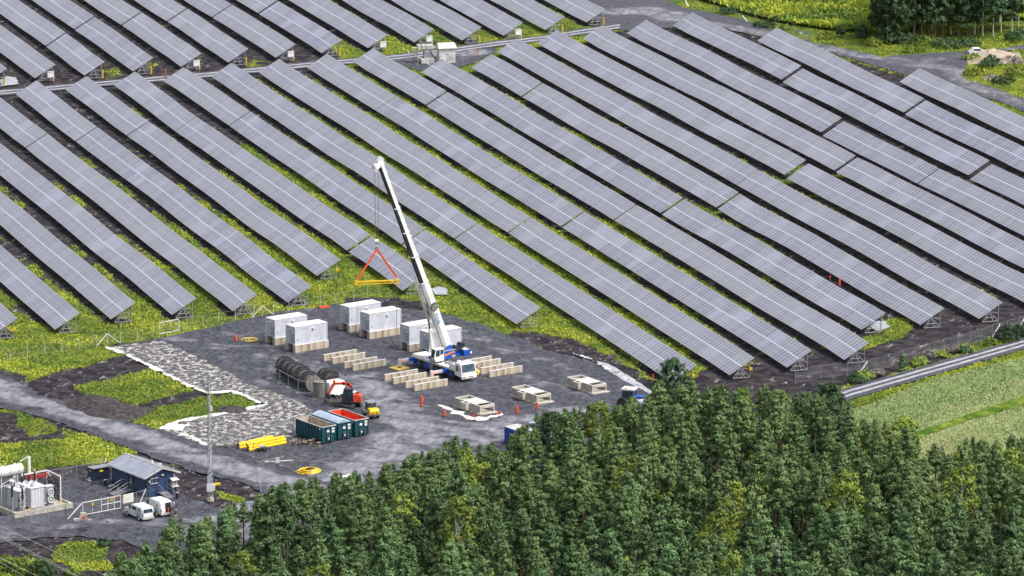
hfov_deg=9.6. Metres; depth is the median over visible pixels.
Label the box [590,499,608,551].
pine tree
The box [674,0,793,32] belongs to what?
perimeter fence
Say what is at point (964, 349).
shrub
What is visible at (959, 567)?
pine tree
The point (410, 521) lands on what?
pine tree
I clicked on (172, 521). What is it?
pine tree
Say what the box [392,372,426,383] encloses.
concrete beam
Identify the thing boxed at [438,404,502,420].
foundation sheet
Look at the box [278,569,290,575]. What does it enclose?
pine tree
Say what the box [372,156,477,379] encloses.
mobile crane
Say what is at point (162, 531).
pine tree
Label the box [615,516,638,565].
pine tree
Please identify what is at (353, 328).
concrete plinth
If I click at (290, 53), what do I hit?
inverter cabinet
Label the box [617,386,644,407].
tractor
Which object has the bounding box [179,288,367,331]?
perimeter fence
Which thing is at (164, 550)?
pine tree
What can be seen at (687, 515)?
pine tree
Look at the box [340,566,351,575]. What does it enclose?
pine tree
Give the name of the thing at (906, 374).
wheel track
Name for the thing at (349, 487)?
pine tree
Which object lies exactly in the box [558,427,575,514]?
spruce tree
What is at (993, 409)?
field strip
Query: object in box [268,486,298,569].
pine tree
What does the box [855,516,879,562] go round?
pine tree
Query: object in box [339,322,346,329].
concrete plinth
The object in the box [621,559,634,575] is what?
pine tree
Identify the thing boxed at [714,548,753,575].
birch tree
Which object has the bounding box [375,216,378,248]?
hook block
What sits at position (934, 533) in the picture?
pine tree
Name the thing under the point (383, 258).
lifting sling
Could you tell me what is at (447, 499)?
pine tree
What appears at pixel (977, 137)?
solar table
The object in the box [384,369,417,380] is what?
concrete beam
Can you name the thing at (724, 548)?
pine tree
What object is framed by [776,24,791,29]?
shrub
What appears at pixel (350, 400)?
excavator
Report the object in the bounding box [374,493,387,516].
pine tree
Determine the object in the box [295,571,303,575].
spruce tree
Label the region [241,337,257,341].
hose coil
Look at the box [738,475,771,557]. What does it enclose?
pine tree
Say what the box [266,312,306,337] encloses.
battery container
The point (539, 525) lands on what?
pine tree
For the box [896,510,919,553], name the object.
pine tree
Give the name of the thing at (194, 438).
ground sheet
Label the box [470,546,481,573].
pine tree
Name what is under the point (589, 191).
solar table
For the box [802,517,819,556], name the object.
pine tree
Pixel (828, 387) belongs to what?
broadleaf tree
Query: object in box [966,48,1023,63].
sand heap
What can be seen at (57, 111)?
solar table
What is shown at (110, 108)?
solar table
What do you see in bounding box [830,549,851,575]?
pine tree
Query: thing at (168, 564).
pine tree
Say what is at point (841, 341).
solar table
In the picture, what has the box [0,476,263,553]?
substation yard
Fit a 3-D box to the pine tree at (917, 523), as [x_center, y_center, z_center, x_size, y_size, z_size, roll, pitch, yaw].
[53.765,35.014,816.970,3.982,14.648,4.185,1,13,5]
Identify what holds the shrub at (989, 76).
on the ground at (956, 324)
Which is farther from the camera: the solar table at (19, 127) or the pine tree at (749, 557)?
the solar table at (19, 127)
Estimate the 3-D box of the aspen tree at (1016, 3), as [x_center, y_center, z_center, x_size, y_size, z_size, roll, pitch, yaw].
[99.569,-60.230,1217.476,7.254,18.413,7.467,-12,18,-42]
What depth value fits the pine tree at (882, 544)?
808.42 m
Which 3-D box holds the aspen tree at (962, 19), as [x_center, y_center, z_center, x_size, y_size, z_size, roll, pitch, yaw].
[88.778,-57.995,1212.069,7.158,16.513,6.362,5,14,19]
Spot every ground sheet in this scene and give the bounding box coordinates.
[106,346,261,403]
[158,403,267,428]
[160,423,189,430]
[174,431,207,445]
[597,362,650,392]
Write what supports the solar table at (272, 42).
on the ground at (956, 324)
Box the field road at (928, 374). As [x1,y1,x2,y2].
[828,338,1023,400]
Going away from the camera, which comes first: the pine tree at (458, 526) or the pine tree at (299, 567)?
the pine tree at (299, 567)
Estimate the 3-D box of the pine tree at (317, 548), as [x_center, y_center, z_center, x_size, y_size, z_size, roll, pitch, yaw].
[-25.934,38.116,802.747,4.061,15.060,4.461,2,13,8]
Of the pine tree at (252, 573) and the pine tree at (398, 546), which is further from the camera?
the pine tree at (398, 546)
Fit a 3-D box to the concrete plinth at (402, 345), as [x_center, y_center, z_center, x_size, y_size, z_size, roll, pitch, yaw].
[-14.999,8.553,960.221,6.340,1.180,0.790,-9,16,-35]
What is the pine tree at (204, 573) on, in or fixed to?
on the ground at (956, 324)
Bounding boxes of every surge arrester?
[9,477,14,511]
[19,480,26,509]
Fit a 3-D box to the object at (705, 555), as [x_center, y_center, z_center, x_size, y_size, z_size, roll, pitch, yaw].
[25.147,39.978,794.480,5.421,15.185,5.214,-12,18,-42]
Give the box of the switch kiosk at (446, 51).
[436,42,456,62]
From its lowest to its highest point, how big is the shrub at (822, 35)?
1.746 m
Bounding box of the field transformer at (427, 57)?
[417,44,438,63]
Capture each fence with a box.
[0,506,63,528]
[1,327,151,360]
[53,459,104,481]
[121,489,146,508]
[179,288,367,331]
[225,420,295,447]
[227,433,333,475]
[255,458,276,478]
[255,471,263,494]
[267,364,313,396]
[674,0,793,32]
[795,316,1022,382]
[897,59,1021,102]
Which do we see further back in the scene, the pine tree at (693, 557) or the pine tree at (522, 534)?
the pine tree at (522, 534)
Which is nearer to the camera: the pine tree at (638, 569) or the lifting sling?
the pine tree at (638, 569)
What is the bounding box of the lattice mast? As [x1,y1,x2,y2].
[206,371,214,501]
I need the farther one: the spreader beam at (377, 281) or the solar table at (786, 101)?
the solar table at (786, 101)
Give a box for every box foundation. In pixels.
[452,395,496,415]
[509,385,554,404]
[564,375,609,394]
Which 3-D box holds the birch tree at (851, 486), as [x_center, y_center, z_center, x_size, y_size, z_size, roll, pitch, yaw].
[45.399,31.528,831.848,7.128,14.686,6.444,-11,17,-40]
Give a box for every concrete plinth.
[265,335,272,342]
[273,336,285,345]
[285,342,292,349]
[293,340,328,352]
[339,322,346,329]
[347,323,359,332]
[359,329,366,336]
[367,327,399,338]
[399,341,406,348]
[407,343,419,351]
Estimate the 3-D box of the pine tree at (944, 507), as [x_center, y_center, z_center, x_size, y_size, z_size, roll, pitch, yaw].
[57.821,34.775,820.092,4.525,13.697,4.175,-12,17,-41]
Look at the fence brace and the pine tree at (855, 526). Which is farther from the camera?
the fence brace
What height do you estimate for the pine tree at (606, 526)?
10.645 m
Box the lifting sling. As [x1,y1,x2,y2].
[357,249,396,279]
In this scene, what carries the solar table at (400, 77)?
on the ground at (956, 324)
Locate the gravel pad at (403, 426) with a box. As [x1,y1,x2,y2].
[113,305,666,550]
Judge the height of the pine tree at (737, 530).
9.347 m
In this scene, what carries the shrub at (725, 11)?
on the ground at (956, 324)
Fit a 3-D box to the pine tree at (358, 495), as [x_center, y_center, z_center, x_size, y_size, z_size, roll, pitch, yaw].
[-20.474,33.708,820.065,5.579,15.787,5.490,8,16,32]
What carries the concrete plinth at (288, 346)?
on the gravel pad at (403, 426)
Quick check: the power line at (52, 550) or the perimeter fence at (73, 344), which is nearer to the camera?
the power line at (52, 550)
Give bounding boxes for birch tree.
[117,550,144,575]
[225,550,259,575]
[305,559,333,575]
[387,490,420,541]
[436,494,482,557]
[453,448,482,497]
[583,399,616,479]
[605,452,649,504]
[611,555,633,571]
[651,438,678,502]
[689,524,716,554]
[697,498,745,571]
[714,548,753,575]
[726,480,746,535]
[737,501,759,548]
[739,388,758,423]
[750,452,770,501]
[783,390,793,420]
[821,467,870,557]
[933,461,980,540]
[949,444,971,497]
[982,441,1007,508]
[983,444,1023,525]
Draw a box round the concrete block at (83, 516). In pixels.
[73,512,91,520]
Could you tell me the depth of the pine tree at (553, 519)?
819.93 m
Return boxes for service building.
[107,453,180,498]
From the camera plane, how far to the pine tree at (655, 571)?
783.36 m
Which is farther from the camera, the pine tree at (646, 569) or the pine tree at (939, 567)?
the pine tree at (646, 569)
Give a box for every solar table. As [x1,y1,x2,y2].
[0,0,64,48]
[0,25,54,80]
[0,63,6,84]
[0,98,46,150]
[0,143,195,317]
[0,192,134,322]
[0,245,78,332]
[0,303,16,338]
[16,80,96,143]
[27,134,256,314]
[33,0,92,28]
[46,34,103,77]
[66,76,146,138]
[75,17,152,73]
[76,127,310,305]
[85,0,139,27]
[114,72,195,130]
[122,12,200,69]
[128,122,339,278]
[135,0,185,23]
[163,67,248,128]
[168,9,247,64]
[176,117,369,249]
[184,0,230,19]
[211,63,297,120]
[213,5,294,60]
[230,112,423,247]
[237,0,276,15]
[259,59,529,235]
[260,1,340,55]
[278,107,476,241]
[289,0,386,50]
[307,54,394,112]
[343,0,432,43]
[349,236,420,293]
[353,48,445,107]
[376,96,582,229]
[392,0,480,43]
[402,230,540,327]
[422,59,490,103]
[427,92,635,219]
[441,0,522,38]
[456,224,695,384]
[471,54,541,95]
[471,87,681,212]
[491,0,563,32]
[497,38,757,184]
[509,217,753,378]
[523,83,737,206]
[538,30,804,176]
[545,0,604,24]
[562,212,810,370]
[583,25,854,173]
[615,205,867,362]
[627,20,840,134]
[662,199,884,332]
[673,13,800,80]
[718,194,943,327]
[738,170,1002,322]
[758,28,923,111]
[783,68,989,178]
[787,164,1023,301]
[823,121,937,186]
[836,157,1023,267]
[900,68,1023,140]
[905,100,1023,171]
[918,169,1023,235]
[971,164,1023,204]
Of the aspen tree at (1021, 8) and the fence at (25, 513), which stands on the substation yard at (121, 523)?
the fence at (25, 513)
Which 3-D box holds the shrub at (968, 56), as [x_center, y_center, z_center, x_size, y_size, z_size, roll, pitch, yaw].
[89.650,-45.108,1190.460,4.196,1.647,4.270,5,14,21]
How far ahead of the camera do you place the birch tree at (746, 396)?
894.43 m
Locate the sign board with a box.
[123,493,133,503]
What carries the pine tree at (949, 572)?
on the ground at (956, 324)
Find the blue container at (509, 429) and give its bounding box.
[504,424,541,447]
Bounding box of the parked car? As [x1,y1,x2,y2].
[968,47,981,53]
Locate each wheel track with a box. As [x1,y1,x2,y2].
[0,24,619,91]
[0,27,619,93]
[830,340,1023,397]
[845,344,1023,396]
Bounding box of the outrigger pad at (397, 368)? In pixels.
[389,365,409,370]
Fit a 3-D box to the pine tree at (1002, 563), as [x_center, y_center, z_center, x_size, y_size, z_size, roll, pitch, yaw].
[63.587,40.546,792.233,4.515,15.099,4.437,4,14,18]
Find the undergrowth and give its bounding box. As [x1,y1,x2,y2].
[176,408,1023,575]
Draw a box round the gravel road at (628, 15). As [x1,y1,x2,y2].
[590,0,1023,110]
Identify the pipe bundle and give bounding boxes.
[237,435,272,448]
[246,435,286,451]
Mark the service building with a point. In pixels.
(132, 473)
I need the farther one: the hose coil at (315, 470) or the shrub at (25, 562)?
the hose coil at (315, 470)
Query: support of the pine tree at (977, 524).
on the ground at (956, 324)
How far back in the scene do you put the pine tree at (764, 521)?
813.63 m
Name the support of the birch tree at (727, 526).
on the ground at (956, 324)
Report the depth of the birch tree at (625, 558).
804.55 m
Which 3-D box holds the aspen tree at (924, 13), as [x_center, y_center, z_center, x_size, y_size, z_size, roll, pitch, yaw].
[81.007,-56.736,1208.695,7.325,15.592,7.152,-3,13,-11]
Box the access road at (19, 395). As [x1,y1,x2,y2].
[0,374,331,495]
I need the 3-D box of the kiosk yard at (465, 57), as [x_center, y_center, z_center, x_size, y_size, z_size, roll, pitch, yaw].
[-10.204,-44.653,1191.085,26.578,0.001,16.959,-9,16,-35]
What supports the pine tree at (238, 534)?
on the ground at (956, 324)
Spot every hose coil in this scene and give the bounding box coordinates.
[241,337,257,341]
[297,467,320,474]
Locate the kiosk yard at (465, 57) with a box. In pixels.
[395,45,495,69]
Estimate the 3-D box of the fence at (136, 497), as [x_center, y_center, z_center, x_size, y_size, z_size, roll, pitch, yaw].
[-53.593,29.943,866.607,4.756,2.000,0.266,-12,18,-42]
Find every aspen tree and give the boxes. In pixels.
[867,0,892,37]
[870,0,902,44]
[886,0,912,40]
[901,0,921,31]
[909,0,936,34]
[920,0,938,36]
[921,0,949,38]
[934,0,955,36]
[944,0,962,34]
[944,0,974,36]
[953,0,978,35]
[963,0,985,33]
[966,0,999,36]
[979,0,1009,35]
[989,0,1013,32]
[997,0,1023,30]
[1010,0,1023,27]
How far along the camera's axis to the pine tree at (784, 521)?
823.46 m
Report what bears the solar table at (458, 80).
on the ground at (956, 324)
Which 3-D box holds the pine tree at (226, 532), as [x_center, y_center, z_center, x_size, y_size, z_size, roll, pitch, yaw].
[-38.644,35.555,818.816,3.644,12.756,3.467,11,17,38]
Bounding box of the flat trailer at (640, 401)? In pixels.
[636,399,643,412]
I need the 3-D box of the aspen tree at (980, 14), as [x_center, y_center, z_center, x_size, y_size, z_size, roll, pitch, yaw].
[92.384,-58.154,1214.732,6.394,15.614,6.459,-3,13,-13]
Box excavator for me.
[325,380,361,408]
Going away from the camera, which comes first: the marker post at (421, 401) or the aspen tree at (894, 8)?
the marker post at (421, 401)
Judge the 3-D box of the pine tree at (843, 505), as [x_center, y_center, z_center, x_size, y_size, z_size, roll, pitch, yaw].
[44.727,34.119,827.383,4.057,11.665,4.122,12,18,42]
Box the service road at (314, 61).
[0,23,619,95]
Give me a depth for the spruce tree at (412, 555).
810.40 m
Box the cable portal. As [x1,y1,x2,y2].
[24,470,60,501]
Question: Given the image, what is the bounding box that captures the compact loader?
[361,400,380,418]
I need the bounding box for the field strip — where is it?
[916,395,1023,436]
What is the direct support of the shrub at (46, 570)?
on the ground at (956, 324)
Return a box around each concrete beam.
[323,349,356,360]
[331,352,365,363]
[343,356,376,367]
[352,359,385,370]
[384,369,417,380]
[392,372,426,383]
[405,376,438,387]
[413,379,447,390]
[461,355,491,361]
[475,358,500,368]
[480,362,513,373]
[489,365,521,376]
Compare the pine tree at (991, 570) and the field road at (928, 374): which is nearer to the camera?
the pine tree at (991, 570)
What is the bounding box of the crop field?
[854,359,1023,507]
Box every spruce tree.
[245,492,265,573]
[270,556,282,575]
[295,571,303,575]
[355,474,363,505]
[407,545,418,573]
[483,466,501,529]
[510,494,529,560]
[525,536,542,575]
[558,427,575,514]
[575,564,589,575]
[627,434,651,522]
[676,544,688,575]
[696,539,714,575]
[726,391,745,466]
[785,457,808,538]
[970,437,976,455]
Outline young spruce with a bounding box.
[897,354,905,370]
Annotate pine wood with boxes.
[168,380,1023,562]
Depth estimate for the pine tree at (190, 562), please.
811.46 m
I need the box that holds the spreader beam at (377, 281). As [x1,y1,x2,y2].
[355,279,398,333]
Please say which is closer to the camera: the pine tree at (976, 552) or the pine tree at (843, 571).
the pine tree at (843, 571)
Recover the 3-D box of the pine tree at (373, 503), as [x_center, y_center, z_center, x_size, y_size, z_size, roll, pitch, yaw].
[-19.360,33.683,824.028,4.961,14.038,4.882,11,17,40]
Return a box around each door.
[129,474,132,488]
[158,476,165,491]
[267,323,269,334]
[287,331,289,341]
[341,311,343,321]
[361,317,363,328]
[401,330,403,341]
[421,336,423,347]
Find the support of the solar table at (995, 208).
on the ground at (956, 324)
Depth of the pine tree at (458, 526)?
817.64 m
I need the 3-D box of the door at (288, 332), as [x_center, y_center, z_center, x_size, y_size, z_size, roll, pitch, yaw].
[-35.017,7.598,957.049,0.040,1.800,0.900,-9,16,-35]
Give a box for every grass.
[0,0,1023,575]
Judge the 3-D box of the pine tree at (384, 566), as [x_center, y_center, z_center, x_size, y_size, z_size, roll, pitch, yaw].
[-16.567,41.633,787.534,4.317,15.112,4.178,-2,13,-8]
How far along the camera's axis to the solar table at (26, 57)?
1184.02 m
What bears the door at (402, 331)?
in the battery container at (409, 332)
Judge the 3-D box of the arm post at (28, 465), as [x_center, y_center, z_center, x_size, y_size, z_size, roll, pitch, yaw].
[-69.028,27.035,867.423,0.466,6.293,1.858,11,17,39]
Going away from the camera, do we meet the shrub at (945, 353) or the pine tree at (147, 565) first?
the pine tree at (147, 565)
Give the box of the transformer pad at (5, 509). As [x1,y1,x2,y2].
[0,498,72,517]
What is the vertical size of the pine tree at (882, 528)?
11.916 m
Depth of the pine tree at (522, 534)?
814.74 m
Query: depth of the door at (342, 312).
970.34 m
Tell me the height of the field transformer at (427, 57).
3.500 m
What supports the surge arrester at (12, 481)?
on the transformer pad at (5, 509)
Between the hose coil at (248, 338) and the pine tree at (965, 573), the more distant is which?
the hose coil at (248, 338)
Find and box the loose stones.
[0,310,656,573]
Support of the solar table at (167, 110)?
on the ground at (956, 324)
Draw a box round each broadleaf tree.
[466,460,503,520]
[529,411,579,465]
[649,357,693,411]
[801,381,851,450]
[882,414,923,461]
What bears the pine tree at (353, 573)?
on the ground at (956, 324)
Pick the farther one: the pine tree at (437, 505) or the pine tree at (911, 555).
the pine tree at (437, 505)
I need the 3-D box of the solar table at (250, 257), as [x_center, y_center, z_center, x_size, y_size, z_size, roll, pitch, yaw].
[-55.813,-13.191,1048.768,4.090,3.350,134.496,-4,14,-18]
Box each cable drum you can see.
[275,356,293,375]
[280,359,295,377]
[285,362,297,379]
[289,363,310,384]
[295,368,315,387]
[302,373,320,391]
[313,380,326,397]
[317,368,330,379]
[323,373,337,379]
[325,369,338,377]
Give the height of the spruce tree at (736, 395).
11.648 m
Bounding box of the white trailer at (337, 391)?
[326,378,356,398]
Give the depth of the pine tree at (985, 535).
813.53 m
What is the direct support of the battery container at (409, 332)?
on the concrete plinth at (402, 345)
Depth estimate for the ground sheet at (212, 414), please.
915.99 m
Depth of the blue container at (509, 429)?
900.28 m
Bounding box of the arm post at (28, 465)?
[20,456,30,474]
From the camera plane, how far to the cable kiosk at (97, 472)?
880.53 m
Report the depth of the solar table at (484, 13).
1225.95 m
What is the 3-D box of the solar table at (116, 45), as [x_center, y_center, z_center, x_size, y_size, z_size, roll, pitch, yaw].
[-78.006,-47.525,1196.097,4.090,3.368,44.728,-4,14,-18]
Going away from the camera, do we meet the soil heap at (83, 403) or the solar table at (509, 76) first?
the soil heap at (83, 403)
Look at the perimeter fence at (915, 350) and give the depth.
951.39 m
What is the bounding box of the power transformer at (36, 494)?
[0,463,53,508]
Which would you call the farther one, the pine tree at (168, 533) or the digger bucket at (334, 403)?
the digger bucket at (334, 403)
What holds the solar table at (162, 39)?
on the ground at (956, 324)
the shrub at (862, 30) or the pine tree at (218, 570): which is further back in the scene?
the shrub at (862, 30)
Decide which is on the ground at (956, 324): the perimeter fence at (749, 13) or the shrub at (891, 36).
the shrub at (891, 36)
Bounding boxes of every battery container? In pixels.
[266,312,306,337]
[286,319,327,344]
[340,299,380,324]
[360,306,400,331]
[400,319,433,343]
[420,325,460,350]
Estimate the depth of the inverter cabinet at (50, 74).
1168.69 m
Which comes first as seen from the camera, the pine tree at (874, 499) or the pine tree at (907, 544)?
the pine tree at (907, 544)
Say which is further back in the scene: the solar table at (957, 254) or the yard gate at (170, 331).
the solar table at (957, 254)
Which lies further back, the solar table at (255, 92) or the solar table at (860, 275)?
the solar table at (255, 92)
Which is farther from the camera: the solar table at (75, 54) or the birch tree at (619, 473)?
the solar table at (75, 54)
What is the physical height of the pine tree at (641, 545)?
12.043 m
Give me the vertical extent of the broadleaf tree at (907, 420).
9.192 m
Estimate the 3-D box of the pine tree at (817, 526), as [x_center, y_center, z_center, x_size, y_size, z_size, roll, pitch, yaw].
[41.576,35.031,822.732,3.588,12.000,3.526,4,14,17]
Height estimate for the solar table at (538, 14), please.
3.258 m
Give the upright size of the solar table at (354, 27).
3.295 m
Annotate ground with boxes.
[0,0,1023,575]
[113,341,313,445]
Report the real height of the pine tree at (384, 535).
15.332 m
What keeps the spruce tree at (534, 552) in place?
on the ground at (956, 324)
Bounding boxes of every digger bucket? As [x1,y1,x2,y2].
[324,397,330,403]
[331,401,338,405]
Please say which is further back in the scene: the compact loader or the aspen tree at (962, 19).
the aspen tree at (962, 19)
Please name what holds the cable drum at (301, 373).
on the gravel pad at (403, 426)
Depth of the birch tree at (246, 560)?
797.45 m
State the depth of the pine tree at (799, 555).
803.03 m
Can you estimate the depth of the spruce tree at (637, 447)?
852.83 m
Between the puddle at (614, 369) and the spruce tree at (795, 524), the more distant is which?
the puddle at (614, 369)
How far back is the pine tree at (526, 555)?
811.80 m
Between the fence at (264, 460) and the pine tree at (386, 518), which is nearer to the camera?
the pine tree at (386, 518)
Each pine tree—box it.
[109,569,116,575]
[112,552,122,575]
[115,554,130,575]
[126,557,140,574]
[130,566,139,575]
[137,544,160,575]
[138,569,148,575]
[152,538,172,564]
[152,543,172,575]
[156,526,182,557]
[157,525,176,548]
[160,568,172,575]
[163,560,175,575]
[167,517,180,542]
[170,550,190,575]
[182,522,196,567]
[185,534,208,570]
[187,523,219,569]
[189,557,201,575]
[192,520,214,550]
[199,569,208,575]
[203,516,216,568]
[211,509,235,569]
[213,565,227,575]
[214,514,233,571]
[220,537,244,574]
[227,531,247,556]
[231,561,249,575]
[247,570,259,575]
[251,496,284,561]
[258,532,280,557]
[262,554,273,574]
[264,563,277,575]
[266,545,286,569]
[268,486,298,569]
[274,481,300,570]
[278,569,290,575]
[288,523,307,554]
[289,545,305,574]
[290,558,305,575]
[300,523,330,573]
[301,512,326,561]
[314,558,331,575]
[316,513,338,575]
[317,517,324,539]
[324,504,345,575]
[325,529,351,575]
[336,473,356,567]
[339,505,368,556]
[340,483,376,543]
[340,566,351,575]
[345,550,367,575]
[347,567,356,575]
[356,545,370,572]
[360,488,380,569]
[367,526,404,575]
[369,560,383,575]
[370,506,401,549]
[372,556,396,575]
[373,511,395,544]
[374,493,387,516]
[385,568,398,575]
[386,537,411,568]
[391,547,413,575]
[396,521,414,558]
[398,514,422,557]
[416,538,428,566]
[418,544,446,575]
[419,538,440,571]
[424,484,449,551]
[431,539,460,575]
[432,491,461,537]
[438,510,469,550]
[446,467,477,525]
[450,566,463,575]
[455,542,475,574]
[459,537,477,567]
[461,570,473,575]
[470,507,489,546]
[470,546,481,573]
[470,556,493,575]
[477,535,496,569]
[480,501,507,565]
[482,519,507,567]
[492,542,518,575]
[493,569,501,575]
[496,509,513,533]
[499,569,510,575]
[502,529,512,568]
[506,509,536,575]
[512,544,525,575]
[513,508,532,573]
[520,538,530,571]
[532,500,557,552]
[532,567,546,575]
[533,557,552,575]
[539,524,564,575]
[540,547,552,575]
[541,507,562,575]
[557,543,582,575]
[561,510,580,556]
[576,516,602,561]
[578,543,590,564]
[585,561,599,575]
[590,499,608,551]
[591,528,625,575]
[595,566,603,575]
[597,512,615,559]
[605,487,644,541]
[607,543,624,567]
[612,471,644,558]
[612,569,621,575]
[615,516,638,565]
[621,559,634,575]
[625,556,637,572]
[628,478,649,563]
[630,563,643,575]
[632,524,657,563]
[636,571,648,575]
[640,560,650,575]
[643,532,669,569]
[645,541,660,575]
[648,566,662,575]
[651,504,670,555]
[658,543,685,572]
[662,502,692,558]
[670,560,684,575]
[678,510,696,567]
[684,548,698,575]
[685,523,699,559]
[688,557,706,575]
[693,571,702,575]
[701,469,737,532]
[706,533,727,575]
[712,537,729,573]
[721,541,731,569]
[728,529,740,555]
[732,515,765,564]
[735,546,754,575]
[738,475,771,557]
[738,564,755,575]
[752,514,780,565]
[753,555,774,575]
[772,510,787,552]
[772,526,791,562]
[773,546,794,575]
[775,516,795,545]
[791,542,811,571]
[792,560,812,575]
[799,464,832,546]
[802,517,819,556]
[805,550,829,575]
[807,565,819,575]
[808,505,829,563]
[813,515,836,559]
[817,566,830,575]
[821,543,837,575]
[822,506,854,552]
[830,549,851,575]
[834,499,852,541]
[835,568,850,575]
[840,505,868,574]
[847,560,857,575]
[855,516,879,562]
[859,483,888,564]
[859,563,875,575]
[870,534,891,575]
[871,515,892,547]
[874,535,906,575]
[883,497,906,565]
[891,481,909,534]
[894,548,923,575]
[895,570,902,575]
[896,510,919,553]
[896,541,913,571]
[901,477,938,559]
[901,498,928,552]
[912,533,935,575]
[921,551,948,575]
[923,512,940,546]
[928,498,959,558]
[934,519,957,567]
[939,564,957,575]
[942,509,968,562]
[948,555,954,566]
[949,494,970,544]
[950,547,972,575]
[960,571,970,575]
[962,510,988,559]
[965,541,987,568]
[965,561,979,573]
[970,497,999,531]
[971,562,988,575]
[971,570,985,575]
[972,531,990,556]
[974,538,998,569]
[983,522,994,542]
[985,565,997,575]
[986,557,997,569]
[991,505,1023,560]
[991,545,1017,575]
[1003,537,1023,571]
[1007,558,1023,575]
[1017,517,1023,556]
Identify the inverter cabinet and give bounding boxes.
[44,71,53,80]
[187,60,199,69]
[281,51,294,59]
[374,41,386,48]
[426,35,433,43]
[509,29,522,37]
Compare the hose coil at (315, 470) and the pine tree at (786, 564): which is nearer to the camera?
the pine tree at (786, 564)
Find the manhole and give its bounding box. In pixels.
[76,527,90,531]
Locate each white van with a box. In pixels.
[124,502,153,520]
[143,496,174,515]
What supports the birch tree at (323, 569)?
on the ground at (956, 324)
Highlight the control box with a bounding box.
[414,47,417,60]
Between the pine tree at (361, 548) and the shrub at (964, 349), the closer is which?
the pine tree at (361, 548)
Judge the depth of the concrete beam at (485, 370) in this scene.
943.67 m
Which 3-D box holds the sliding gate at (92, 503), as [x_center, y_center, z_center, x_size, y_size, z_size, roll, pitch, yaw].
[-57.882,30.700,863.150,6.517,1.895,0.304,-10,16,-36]
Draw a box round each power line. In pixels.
[4,527,105,575]
[5,538,77,575]
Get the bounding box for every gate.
[82,495,120,514]
[159,319,178,334]
[794,30,811,40]
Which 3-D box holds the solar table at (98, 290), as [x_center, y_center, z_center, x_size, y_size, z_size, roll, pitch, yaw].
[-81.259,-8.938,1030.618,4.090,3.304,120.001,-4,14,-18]
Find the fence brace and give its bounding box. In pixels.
[252,306,272,317]
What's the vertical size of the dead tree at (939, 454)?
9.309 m
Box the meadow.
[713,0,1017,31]
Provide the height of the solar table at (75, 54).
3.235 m
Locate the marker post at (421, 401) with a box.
[419,395,423,406]
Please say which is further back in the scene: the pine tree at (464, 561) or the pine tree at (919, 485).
the pine tree at (919, 485)
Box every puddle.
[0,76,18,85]
[431,287,447,294]
[597,361,650,393]
[871,321,889,330]
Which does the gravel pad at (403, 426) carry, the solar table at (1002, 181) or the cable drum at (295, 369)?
the cable drum at (295, 369)
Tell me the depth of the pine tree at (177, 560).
788.89 m
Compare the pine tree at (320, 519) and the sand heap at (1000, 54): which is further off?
the sand heap at (1000, 54)
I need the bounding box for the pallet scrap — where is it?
[289,438,307,444]
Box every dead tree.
[772,540,783,575]
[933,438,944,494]
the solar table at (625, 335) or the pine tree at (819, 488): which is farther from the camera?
the solar table at (625, 335)
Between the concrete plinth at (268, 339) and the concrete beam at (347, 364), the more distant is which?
the concrete plinth at (268, 339)
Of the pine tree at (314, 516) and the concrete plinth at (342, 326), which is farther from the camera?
the concrete plinth at (342, 326)
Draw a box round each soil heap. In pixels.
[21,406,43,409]
[62,394,119,411]
[83,403,156,421]
[216,405,246,412]
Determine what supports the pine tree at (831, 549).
on the ground at (956, 324)
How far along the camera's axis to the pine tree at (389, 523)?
816.07 m
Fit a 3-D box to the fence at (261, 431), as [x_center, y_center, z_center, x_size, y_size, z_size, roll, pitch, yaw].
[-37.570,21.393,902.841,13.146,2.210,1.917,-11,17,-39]
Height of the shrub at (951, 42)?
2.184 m
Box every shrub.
[0,554,20,570]
[11,553,45,574]
[26,556,60,575]
[61,564,81,575]
[97,536,111,547]
[716,7,736,14]
[752,19,776,27]
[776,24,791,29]
[816,31,835,39]
[835,23,845,35]
[845,373,866,382]
[854,24,868,37]
[855,369,876,380]
[863,36,883,46]
[870,368,884,376]
[874,27,904,43]
[892,32,919,44]
[901,45,926,52]
[908,355,930,366]
[912,34,944,45]
[921,349,942,357]
[931,36,962,47]
[935,349,950,357]
[940,344,963,352]
[952,345,973,353]
[954,36,982,47]
[961,53,980,60]
[963,67,985,76]
[978,53,1001,66]
[982,336,997,345]
[983,74,997,81]
[991,75,1015,84]
[993,324,1020,340]
[1000,55,1023,64]
[1003,26,1023,41]
[1004,65,1023,75]
[1015,322,1023,335]
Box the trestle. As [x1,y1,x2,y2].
[255,445,270,451]
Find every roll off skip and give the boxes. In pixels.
[295,415,335,443]
[311,410,351,439]
[328,408,368,436]
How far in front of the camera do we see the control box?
1188.02 m
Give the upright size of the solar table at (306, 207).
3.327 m
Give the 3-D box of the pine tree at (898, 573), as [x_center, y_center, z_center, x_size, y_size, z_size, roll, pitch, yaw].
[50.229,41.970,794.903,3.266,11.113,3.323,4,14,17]
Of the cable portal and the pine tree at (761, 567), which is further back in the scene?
the cable portal
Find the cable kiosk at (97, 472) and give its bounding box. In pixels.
[85,463,109,480]
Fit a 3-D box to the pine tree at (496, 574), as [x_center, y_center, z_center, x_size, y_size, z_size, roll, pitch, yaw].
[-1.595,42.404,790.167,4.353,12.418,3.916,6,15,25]
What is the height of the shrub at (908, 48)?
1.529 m

